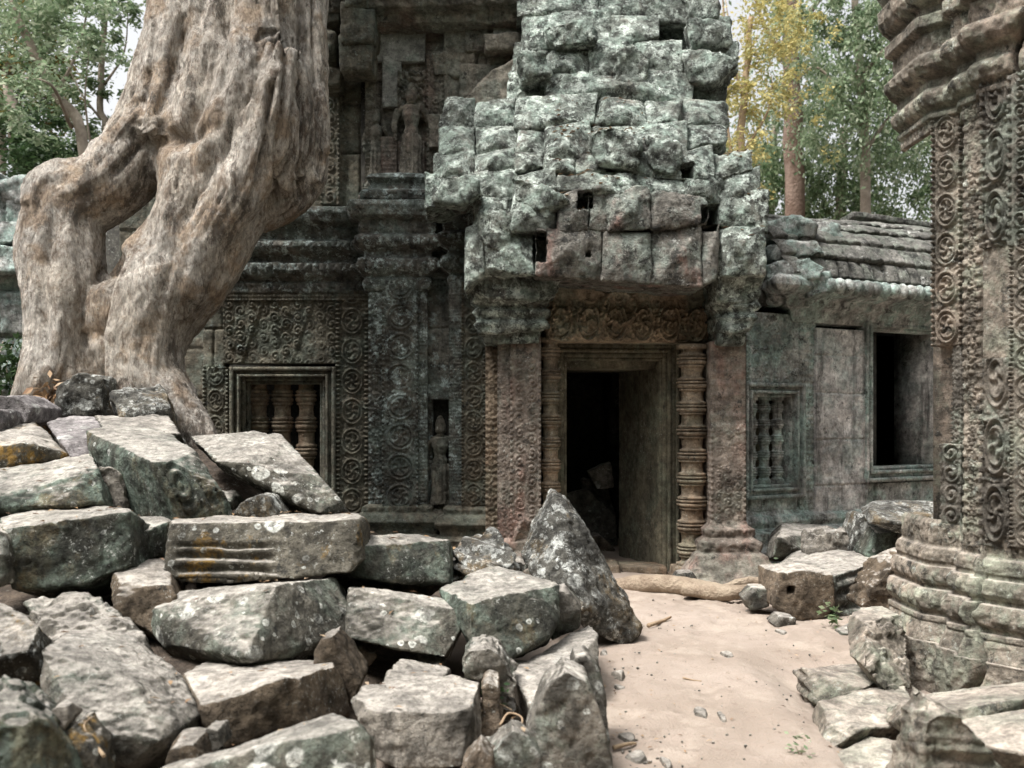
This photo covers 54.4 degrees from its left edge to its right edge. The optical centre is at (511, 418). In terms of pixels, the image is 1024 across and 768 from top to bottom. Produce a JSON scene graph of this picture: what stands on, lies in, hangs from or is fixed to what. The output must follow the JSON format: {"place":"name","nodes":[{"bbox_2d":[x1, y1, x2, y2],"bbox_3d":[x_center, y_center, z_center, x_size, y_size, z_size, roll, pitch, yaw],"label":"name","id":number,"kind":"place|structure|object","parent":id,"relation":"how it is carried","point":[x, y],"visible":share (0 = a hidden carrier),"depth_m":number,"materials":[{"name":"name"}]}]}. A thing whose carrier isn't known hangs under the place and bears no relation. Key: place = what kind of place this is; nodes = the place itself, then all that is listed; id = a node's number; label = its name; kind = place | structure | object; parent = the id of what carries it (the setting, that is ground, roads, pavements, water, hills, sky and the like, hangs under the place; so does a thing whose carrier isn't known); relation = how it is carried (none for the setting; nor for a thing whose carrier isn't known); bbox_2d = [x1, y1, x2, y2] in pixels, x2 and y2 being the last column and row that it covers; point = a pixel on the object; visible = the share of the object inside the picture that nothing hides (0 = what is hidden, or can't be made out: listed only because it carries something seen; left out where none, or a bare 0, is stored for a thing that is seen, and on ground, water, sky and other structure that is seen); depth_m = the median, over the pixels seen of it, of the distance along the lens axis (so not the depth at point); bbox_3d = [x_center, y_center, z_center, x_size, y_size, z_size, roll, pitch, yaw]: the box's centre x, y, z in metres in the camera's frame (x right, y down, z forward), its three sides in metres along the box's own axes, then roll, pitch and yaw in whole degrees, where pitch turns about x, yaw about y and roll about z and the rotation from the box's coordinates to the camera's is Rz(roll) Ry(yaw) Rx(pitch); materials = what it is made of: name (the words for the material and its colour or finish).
{"place":"outdoors","nodes":[
{"label":"outdoors","id":0,"kind":"place"},
{"bbox_2d":[353,639,380,665],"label":"rubble stone","id":1,"kind":"object","parent":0,"point":[368,651],"visible":0.35,"depth_m":5.63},
{"bbox_2d":[0,449,929,767],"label":"ground","id":2,"kind":"structure","parent":0,"point":[740,697],"depth_m":6.09,"materials":[{"name":"sand"}]},
{"bbox_2d":[0,173,25,395],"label":"ruined wall","id":3,"kind":"structure","parent":2,"relation":"on","point":[10,303],"depth_m":12.16,"materials":[{"name":"grey stone"}]},
{"bbox_2d":[0,332,21,395],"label":"creeping plant","id":4,"kind":"object","parent":3,"relation":"attached to","point":[12,358],"visible":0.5,"depth_m":11.86,"materials":[{"name":"green plant"}]},
{"bbox_2d":[0,603,51,687],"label":"fallen block","id":5,"kind":"object","parent":2,"relation":"on","point":[25,640],"depth_m":4.61,"materials":[{"name":"grey stone"}]},
{"bbox_2d":[0,422,68,467],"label":"fallen slab","id":6,"kind":"object","parent":2,"relation":"on","point":[29,443],"depth_m":7.00,"materials":[{"name":"grey stone"}]},
{"bbox_2d":[0,409,21,430],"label":"fallen block","id":7,"kind":"object","parent":6,"relation":"on","point":[10,418],"depth_m":7.54,"materials":[{"name":"grey stone"}]},
{"bbox_2d":[0,395,61,426],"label":"fallen block","id":8,"kind":"object","parent":6,"relation":"on","point":[40,411],"depth_m":7.79,"materials":[{"name":"grey stone"}]},
{"bbox_2d":[0,674,83,767],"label":"carved corner block","id":9,"kind":"object","parent":2,"relation":"on","point":[33,734],"depth_m":3.58,"materials":[{"name":"grey stone"}]},
{"bbox_2d":[52,699,82,729],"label":"stone","id":10,"kind":"object","parent":9,"relation":"on","point":[66,712],"visible":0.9,"depth_m":3.76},
{"bbox_2d":[65,712,115,767],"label":"stone","id":11,"kind":"object","parent":9,"relation":"on","point":[92,739],"visible":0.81,"depth_m":3.79,"materials":[{"name":"stone"}]},
{"bbox_2d":[23,370,61,432],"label":"dry leaves","id":12,"kind":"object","parent":2,"relation":"on","point":[45,395],"depth_m":8.68,"materials":[{"name":"brown plant"}]},
{"bbox_2d":[0,31,101,177],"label":"forest tree","id":13,"kind":"object","parent":2,"relation":"on","point":[22,156],"visible":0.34,"depth_m":21.58,"materials":[{"name":"green plant"}]},
{"bbox_2d":[0,0,109,174],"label":"forest tree","id":14,"kind":"object","parent":2,"relation":"on","point":[9,71],"visible":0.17,"depth_m":25.88,"materials":[{"name":"green plant"}]},
{"bbox_2d":[0,0,133,155],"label":"slender tree","id":15,"kind":"object","parent":2,"relation":"on","point":[50,17],"visible":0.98,"depth_m":18.81,"materials":[{"name":"green plant"}]},
{"bbox_2d":[47,416,99,456],"bbox_3d":[-3.288,0.284,7.779,0.771,0.609,1.584,0,0,0],"label":"fallen slab","id":16,"kind":"object","parent":2,"relation":"on","point":[69,434],"depth_m":7.41,"materials":[{"name":"grey stone"}]},
{"bbox_2d":[54,372,116,417],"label":"lichened boulder","id":17,"kind":"object","parent":16,"relation":"on","point":[82,394],"visible":0.79,"depth_m":8.31,"materials":[{"name":"white stone"}]},
{"bbox_2d":[3,0,145,158],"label":"forest tree","id":18,"kind":"object","parent":2,"relation":"on","point":[101,94],"visible":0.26,"depth_m":20.92,"materials":[{"name":"green plant"}]},
{"bbox_2d":[0,505,149,597],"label":"fallen block","id":19,"kind":"object","parent":2,"relation":"on","point":[92,551],"depth_m":5.61,"materials":[{"name":"grey stone"}]},
{"bbox_2d":[0,523,14,586],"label":"fallen block","id":20,"kind":"object","parent":19,"relation":"on","point":[7,570],"depth_m":5.42,"materials":[{"name":"grey stone"}]},
{"bbox_2d":[0,454,113,517],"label":"fallen slab","id":21,"kind":"object","parent":19,"relation":"on","point":[69,483],"depth_m":6.32,"materials":[{"name":"grey stone"}]},
{"bbox_2d":[98,466,129,508],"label":"rough stone","id":22,"kind":"object","parent":19,"relation":"on","point":[112,477],"visible":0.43,"depth_m":6.61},
{"bbox_2d":[23,591,153,652],"bbox_3d":[-2.233,1.170,5.336,0.638,0.434,0.961,0,0,-33],"label":"wavy rock","id":23,"kind":"object","parent":2,"relation":"on","point":[68,611],"visible":0.49,"depth_m":5.15,"materials":[{"name":"grey stone"}]},
{"bbox_2d":[40,629,203,767],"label":"fallen block","id":24,"kind":"object","parent":2,"relation":"on","point":[109,682],"depth_m":4.21,"materials":[{"name":"grey stone"}]},
{"bbox_2d":[95,414,185,443],"bbox_3d":[-2.897,0.196,7.902,0.732,0.473,1.286,0,0,-27],"label":"fallen slab","id":25,"kind":"object","parent":2,"relation":"on","point":[165,423],"depth_m":7.75,"materials":[{"name":"grey stone"}]},
{"bbox_2d":[109,384,185,441],"bbox_3d":[-3.067,-0.007,8.455,0.575,0.576,0.899,0,0,0],"label":"lichened boulder","id":26,"kind":"object","parent":2,"relation":"on","point":[131,402],"visible":0.6,"depth_m":8.14,"materials":[{"name":"white stone"}]},
{"bbox_2d":[110,559,184,641],"bbox_3d":[-2.070,1.083,5.811,0.459,0.488,0.982,0,0,0],"label":"fallen block","id":27,"kind":"object","parent":2,"relation":"on","point":[141,591],"depth_m":5.45,"materials":[{"name":"grey stone"}]},
{"bbox_2d":[140,516,170,558],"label":"fallen block","id":28,"kind":"object","parent":2,"relation":"on","point":[156,532],"depth_m":6.06,"materials":[{"name":"grey stone"}]},
{"bbox_2d":[86,425,232,519],"bbox_3d":[-2.514,0.464,6.951,0.716,0.825,1.639,0,0,-36],"label":"carved block","id":29,"kind":"object","parent":28,"relation":"on","point":[167,475],"depth_m":6.49,"materials":[{"name":"grey stone"}]},
{"bbox_2d":[10,0,330,448],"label":"giant tree","id":30,"kind":"object","parent":2,"relation":"on","point":[214,137],"visible":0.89,"depth_m":9.04,"materials":[{"name":"brown plant"}]},
{"bbox_2d":[222,490,243,509],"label":"rubble stone","id":31,"kind":"object","parent":2,"relation":"on","point":[235,499],"visible":0.3,"depth_m":7.04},
{"bbox_2d":[1,461,528,744],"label":"fallen leaves","id":32,"kind":"object","parent":2,"relation":"on","point":[367,683],"visible":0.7,"depth_m":5.40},
{"bbox_2d":[183,660,349,748],"bbox_3d":[-1.200,1.384,4.893,0.797,0.425,1.105,0,0,0],"label":"fallen block","id":33,"kind":"object","parent":2,"relation":"on","point":[254,703],"depth_m":4.52,"materials":[{"name":"grey stone"}]},
{"bbox_2d":[151,577,346,664],"bbox_3d":[-1.434,1.141,5.507,1.074,0.506,1.265,0,0,0],"label":"fallen block","id":34,"kind":"object","parent":33,"relation":"on","point":[246,624],"depth_m":5.23,"materials":[{"name":"grey stone"}]},
{"bbox_2d":[163,513,369,583],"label":"moulded beam","id":35,"kind":"structure","parent":34,"relation":"on","point":[225,549],"depth_m":5.80,"materials":[{"name":"grey stone"}]},
{"bbox_2d":[233,492,289,516],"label":"fallen block","id":36,"kind":"object","parent":35,"relation":"on","point":[267,504],"depth_m":6.46,"materials":[{"name":"white stone"}]},
{"bbox_2d":[191,431,348,514],"bbox_3d":[-1.852,0.427,7.304,0.873,0.658,1.618,0,0,-42],"label":"fallen slab","id":37,"kind":"object","parent":35,"relation":"on","point":[278,464],"depth_m":6.92,"materials":[{"name":"grey stone"}]},
{"bbox_2d":[162,713,375,767],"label":"fallen slab","id":38,"kind":"object","parent":2,"relation":"on","point":[332,740],"depth_m":3.85,"materials":[{"name":"grey stone"}]},
{"bbox_2d":[165,727,212,764],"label":"stone","id":39,"kind":"object","parent":38,"relation":"on","point":[195,742],"visible":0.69,"depth_m":4.00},
{"bbox_2d":[205,720,231,751],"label":"stone","id":40,"kind":"object","parent":38,"relation":"on","point":[219,733],"visible":0.62,"depth_m":4.13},
{"bbox_2d":[313,626,367,706],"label":"fallen block","id":41,"kind":"object","parent":2,"relation":"on","point":[337,647],"depth_m":5.02,"materials":[{"name":"brown stone"}]},
{"bbox_2d":[323,572,357,593],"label":"rubble stone","id":42,"kind":"object","parent":2,"relation":"on","point":[345,581],"visible":0.16,"depth_m":6.33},
{"bbox_2d":[353,579,441,595],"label":"fallen block","id":43,"kind":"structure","parent":42,"relation":"on","point":[428,590],"depth_m":6.36,"materials":[{"name":"grey stone"}]},
{"bbox_2d":[349,533,452,586],"bbox_3d":[-0.687,0.930,6.428,0.614,0.404,0.844,0,0,0],"label":"fallen block","id":44,"kind":"object","parent":43,"relation":"on","point":[419,560],"depth_m":6.16,"materials":[{"name":"grey stone"}]},
{"bbox_2d":[345,587,461,657],"bbox_3d":[-0.621,1.196,5.875,0.693,0.421,0.842,0,0,0],"label":"fallen block","id":45,"kind":"object","parent":2,"relation":"on","point":[417,623],"depth_m":5.62,"materials":[{"name":"grey stone"}]},
{"bbox_2d":[351,675,481,767],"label":"fallen block","id":46,"kind":"object","parent":2,"relation":"on","point":[430,723],"depth_m":4.43,"materials":[{"name":"stone"}]},
{"bbox_2d":[382,659,450,682],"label":"fallen slab","id":47,"kind":"object","parent":2,"relation":"on","point":[401,669],"depth_m":5.20,"materials":[{"name":"stone"}]},
{"bbox_2d":[413,653,445,666],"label":"rubble stone","id":48,"kind":"object","parent":2,"relation":"on","point":[431,659],"visible":0.34,"depth_m":5.64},
{"bbox_2d":[105,0,771,583],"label":"temple tower","id":49,"kind":"structure","parent":2,"relation":"on","point":[441,312],"depth_m":10.57,"materials":[{"name":"stone"}]},
{"bbox_2d":[229,367,335,492],"bbox_3d":[-2.595,0.194,11.466,1.201,1.549,0.442,0,0,0],"label":"window frame","id":50,"kind":"structure","parent":49,"relation":"in","point":[249,395],"depth_m":11.36,"materials":[{"name":"stone"}]},
{"bbox_2d":[266,385,319,475],"bbox_3d":[-2.668,0.201,11.772,1.007,1.410,0.057,0,0,0],"label":"window back","id":51,"kind":"structure","parent":49,"relation":"in","point":[270,411],"depth_m":11.75,"materials":[{"name":"stone"}]},
{"bbox_2d":[545,97,764,235],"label":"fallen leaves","id":52,"kind":"object","parent":49,"relation":"on","point":[572,131],"visible":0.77,"depth_m":9.76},
{"bbox_2d":[461,735,494,767],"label":"fallen block","id":53,"kind":"object","parent":2,"relation":"on","point":[479,753],"depth_m":4.14,"materials":[{"name":"brown stone"}]},
{"bbox_2d":[480,669,502,736],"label":"fallen block","id":54,"kind":"object","parent":2,"relation":"on","point":[491,712],"depth_m":4.76,"materials":[{"name":"brown stone"}]},
{"bbox_2d":[462,634,517,697],"bbox_3d":[-0.109,1.296,5.177,0.285,0.297,0.362,0,0,0],"label":"round boulder","id":55,"kind":"object","parent":54,"relation":"on","point":[483,653],"visible":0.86,"depth_m":5.02,"materials":[{"name":"grey stone"}]},
{"bbox_2d":[501,695,518,721],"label":"rubble stone","id":56,"kind":"object","parent":2,"relation":"on","point":[509,701],"visible":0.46,"depth_m":5.11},
{"bbox_2d":[485,720,541,767],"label":"fallen block","id":57,"kind":"object","parent":2,"relation":"on","point":[514,743],"depth_m":4.21,"materials":[{"name":"grey stone"}]},
{"bbox_2d":[508,660,549,720],"bbox_3d":[0.157,1.505,5.398,0.360,0.290,0.969,0,0,0],"label":"fallen slab","id":58,"kind":"object","parent":2,"relation":"on","point":[525,688],"depth_m":5.29,"materials":[{"name":"stone"}]},
{"bbox_2d":[439,566,559,658],"bbox_3d":[-0.076,1.185,6.108,0.736,0.428,1.232,0,0,0],"label":"fallen block","id":59,"kind":"object","parent":58,"relation":"on","point":[518,616],"depth_m":5.72,"materials":[{"name":"grey stone"}]},
{"bbox_2d":[452,527,519,581],"bbox_3d":[-0.200,0.992,6.963,0.514,0.436,0.937,0,0,0],"label":"moulded stone","id":60,"kind":"object","parent":59,"relation":"on","point":[489,547],"visible":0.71,"depth_m":6.72,"materials":[{"name":"stone"}]},
{"bbox_2d":[527,625,598,665],"bbox_3d":[0.298,1.423,5.988,0.446,0.252,1.054,0,0,0],"label":"fallen slab","id":61,"kind":"object","parent":58,"relation":"on","point":[587,637],"depth_m":5.80,"materials":[{"name":"grey stone"}]},
{"bbox_2d":[551,583,580,639],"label":"fallen block","id":62,"kind":"object","parent":61,"relation":"on","point":[570,611],"depth_m":6.12,"materials":[{"name":"grey stone"}]},
{"bbox_2d":[526,658,612,767],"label":"standing rock","id":63,"kind":"object","parent":2,"relation":"on","point":[565,724],"visible":0.9,"depth_m":4.35,"materials":[{"name":"grey stone"}]},
{"bbox_2d":[521,489,642,643],"bbox_3d":[0.501,1.073,7.306,0.870,1.064,0.955,0,0,0],"label":"pyramid rock","id":64,"kind":"object","parent":2,"relation":"on","point":[560,546],"visible":0.91,"depth_m":7.06,"materials":[{"name":"white stone"}]},
{"bbox_2d":[515,556,526,571],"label":"rubble stone","id":65,"kind":"object","parent":64,"relation":"on","point":[519,560],"visible":0.3,"depth_m":7.37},
{"bbox_2d":[570,644,609,746],"bbox_3d":[0.370,1.378,4.906,0.204,0.492,0.328,0,0,0],"label":"standing rock","id":66,"kind":"object","parent":2,"relation":"on","point":[582,655],"visible":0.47,"depth_m":4.76,"materials":[{"name":"grey stone"}]},
{"bbox_2d":[567,486,617,544],"bbox_3d":[1.010,1.373,12.747,0.671,1.000,0.330,0,0,0],"label":"indoor stone","id":67,"kind":"object","parent":2,"relation":"on","point":[595,511],"visible":0.41,"depth_m":12.60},
{"bbox_2d":[580,477,612,507],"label":"indoor stone","id":68,"kind":"object","parent":67,"relation":"on","point":[604,494],"visible":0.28,"depth_m":12.81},
{"bbox_2d":[586,461,613,488],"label":"indoor stone","id":69,"kind":"object","parent":67,"relation":"on","point":[600,476],"visible":1,"depth_m":12.40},
{"bbox_2d":[590,532,614,550],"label":"indoor stone","id":70,"kind":"object","parent":2,"relation":"on","point":[602,543],"visible":0.21,"depth_m":12.11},
{"bbox_2d":[611,669,624,680],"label":"path stone","id":71,"kind":"object","parent":2,"relation":"on","point":[619,675],"visible":0.72,"depth_m":6.16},
{"bbox_2d":[618,732,634,745],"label":"path stone","id":72,"kind":"object","parent":2,"relation":"on","point":[627,736],"visible":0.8,"depth_m":4.97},
{"bbox_2d":[625,750,646,763],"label":"path stone","id":73,"kind":"object","parent":2,"relation":"on","point":[637,756],"visible":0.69,"depth_m":4.66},
{"bbox_2d":[672,569,696,578],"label":"stone","id":74,"kind":"object","parent":2,"relation":"on","point":[685,573],"visible":0.35,"depth_m":9.32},
{"bbox_2d":[615,574,758,601],"bbox_3d":[1.616,1.586,9.138,1.590,0.268,0.649,0,0,16],"label":"exposed root","id":75,"kind":"object","parent":2,"relation":"on","point":[693,587],"visible":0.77,"depth_m":9.11,"materials":[{"name":"brown plant"}]},
{"bbox_2d":[693,706,706,717],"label":"path stone","id":76,"kind":"object","parent":2,"relation":"on","point":[698,711],"visible":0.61,"depth_m":5.37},
{"bbox_2d":[604,610,838,764],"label":"fallen leaves","id":77,"kind":"object","parent":2,"relation":"on","point":[674,703],"visible":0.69,"depth_m":5.53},
{"bbox_2d":[603,599,848,767],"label":"gravel","id":78,"kind":"structure","parent":2,"relation":"on","point":[664,736],"depth_m":5.15,"materials":[{"name":"gravel"}]},
{"bbox_2d":[739,584,768,610],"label":"stone","id":79,"kind":"object","parent":2,"relation":"on","point":[753,597],"visible":0.92,"depth_m":8.20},
{"bbox_2d":[604,211,932,563],"bbox_3d":[5.406,-0.570,14.012,8.812,4.551,3.189,0,0,-29],"label":"temple gallery","id":80,"kind":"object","parent":2,"relation":"on","point":[839,387],"visible":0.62,"depth_m":11.81,"materials":[{"name":"grey stone"}]},
{"bbox_2d":[755,400,771,478],"bbox_3d":[2.850,0.260,11.629,0.812,1.280,0.056,0,0,-29],"label":"window back","id":81,"kind":"structure","parent":80,"relation":"in","point":[770,402],"depth_m":11.62,"materials":[{"name":"stone"}]},
{"bbox_2d":[746,382,805,500],"bbox_3d":[2.941,0.260,11.470,0.917,1.320,0.306,0,0,-29],"label":"window frame","id":82,"kind":"structure","parent":80,"relation":"in","point":[788,406],"depth_m":11.51,"materials":[{"name":"grey stone"}]},
{"bbox_2d":[724,0,820,217],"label":"tall forest tree","id":83,"kind":"object","parent":2,"relation":"on","point":[794,194],"visible":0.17,"depth_m":26.80,"materials":[{"name":"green plant"}]},
{"bbox_2d":[766,612,795,626],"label":"stone","id":84,"kind":"object","parent":2,"relation":"on","point":[778,619],"visible":0.94,"depth_m":7.72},
{"bbox_2d":[720,0,845,199],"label":"yellow tree","id":85,"kind":"object","parent":2,"relation":"on","point":[743,86],"visible":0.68,"depth_m":22.87,"materials":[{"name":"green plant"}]},
{"bbox_2d":[766,523,820,561],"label":"fallen block","id":86,"kind":"object","parent":2,"relation":"on","point":[784,539],"depth_m":9.76,"materials":[{"name":"grey stone"}]},
{"bbox_2d":[780,550,807,562],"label":"fallen slab","id":87,"kind":"object","parent":2,"relation":"on","point":[797,555],"depth_m":9.39,"materials":[{"name":"grey stone"}]},
{"bbox_2d":[800,525,848,554],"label":"pale boulder","id":88,"kind":"object","parent":87,"relation":"on","point":[819,539],"visible":0.82,"depth_m":9.42,"materials":[{"name":"stone"}]},
{"bbox_2d":[758,562,834,619],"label":"cut block","id":89,"kind":"object","parent":2,"relation":"on","point":[800,591],"depth_m":8.01,"materials":[{"name":"brown stone"}]},
{"bbox_2d":[784,731,815,757],"bbox_3d":[1.372,1.566,4.749,0.147,0.138,0.158,0,0,0],"label":"green weed","id":90,"kind":"object","parent":2,"relation":"on","point":[801,751],"visible":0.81,"depth_m":4.75,"materials":[{"name":"green plant"}]},
{"bbox_2d":[726,7,886,215],"bbox_3d":[9.168,-5.508,30.894,7.879,14.479,5.032,0,0,0],"label":"forest tree","id":91,"kind":"object","parent":2,"relation":"on","point":[774,126],"visible":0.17,"depth_m":30.52,"materials":[{"name":"green plant"}]},
{"bbox_2d":[725,76,931,221],"bbox_3d":[9.902,-4.745,28.765,9.487,12.902,5.092,0,0,0],"label":"forest tree","id":92,"kind":"object","parent":2,"relation":"on","point":[843,191],"visible":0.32,"depth_m":28.05,"materials":[{"name":"green plant"}]},
{"bbox_2d":[790,550,868,616],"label":"moulded block","id":93,"kind":"object","parent":2,"relation":"on","point":[843,567],"depth_m":8.50,"materials":[{"name":"grey stone"}]},
{"bbox_2d":[842,511,877,550],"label":"fallen block","id":94,"kind":"object","parent":93,"relation":"on","point":[855,524],"depth_m":9.36,"materials":[{"name":"white stone"}]},
{"bbox_2d":[853,526,899,556],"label":"fallen block","id":95,"kind":"object","parent":93,"relation":"on","point":[872,541],"depth_m":9.01,"materials":[{"name":"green stone"}]},
{"bbox_2d":[861,500,932,533],"bbox_3d":[3.536,0.927,8.997,0.725,0.340,0.942,0,0,20],"label":"layered slab","id":96,"kind":"object","parent":95,"relation":"on","point":[886,514],"depth_m":8.91,"materials":[{"name":"white stone"}]},
{"bbox_2d":[816,601,842,628],"bbox_3d":[2.489,1.521,7.758,0.206,0.190,0.278,0,0,30],"label":"green weed","id":97,"kind":"object","parent":2,"relation":"on","point":[833,618],"visible":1,"depth_m":7.69,"materials":[{"name":"green plant"}]},
{"bbox_2d":[792,664,874,704],"bbox_3d":[2.101,1.638,6.277,0.545,0.217,1.074,0,0,37],"label":"moulded slab","id":98,"kind":"object","parent":2,"relation":"on","point":[814,686],"depth_m":5.97,"materials":[{"name":"stone"}]},
{"bbox_2d":[847,606,911,689],"bbox_3d":[2.305,1.435,6.278,0.367,0.350,1.091,0,0,19],"label":"step block","id":99,"kind":"object","parent":98,"relation":"on","point":[877,640],"depth_m":6.11,"materials":[{"name":"stone"}]},
{"bbox_2d":[738,0,931,221],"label":"forest tree","id":100,"kind":"object","parent":2,"relation":"on","point":[861,22],"visible":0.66,"depth_m":24.79,"materials":[{"name":"green plant"}]},
{"bbox_2d":[812,686,909,748],"bbox_3d":[1.941,1.654,5.456,0.584,0.248,1.146,0,0,12],"label":"slab","id":101,"kind":"object","parent":2,"relation":"on","point":[848,720],"depth_m":5.21,"materials":[{"name":"stone"}]},
{"bbox_2d":[885,681,1023,730],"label":"slab","id":102,"kind":"object","parent":101,"relation":"on","point":[964,703],"depth_m":4.92,"materials":[{"name":"stone"}]},
{"bbox_2d":[838,736,895,767],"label":"slab","id":103,"kind":"object","parent":2,"relation":"on","point":[870,752],"depth_m":4.80,"materials":[{"name":"stone"}]},
{"bbox_2d":[846,547,896,608],"bbox_3d":[2.971,1.288,7.861,0.533,0.513,0.551,0,0,0],"label":"rough boulder","id":104,"kind":"object","parent":2,"relation":"on","point":[867,587],"visible":0.4,"depth_m":7.79,"materials":[{"name":"brown stone"}]},
{"bbox_2d":[885,686,1002,767],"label":"fluted rock","id":105,"kind":"object","parent":2,"relation":"on","point":[934,733],"visible":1,"depth_m":4.02,"materials":[{"name":"stone"}]},
{"bbox_2d":[962,709,1023,767],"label":"slab","id":106,"kind":"object","parent":2,"relation":"on","point":[1000,736],"depth_m":4.41,"materials":[{"name":"stone"}]},
{"bbox_2d":[0,0,931,221],"label":"sky","id":107,"kind":"structure","parent":0,"point":[119,79],"materials":[{"name":"white"}]},
{"bbox_2d":[877,0,1023,692],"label":"carved pier","id":108,"kind":"structure","parent":0,"point":[954,87],"depth_m":6.14,"materials":[{"name":"stone"}]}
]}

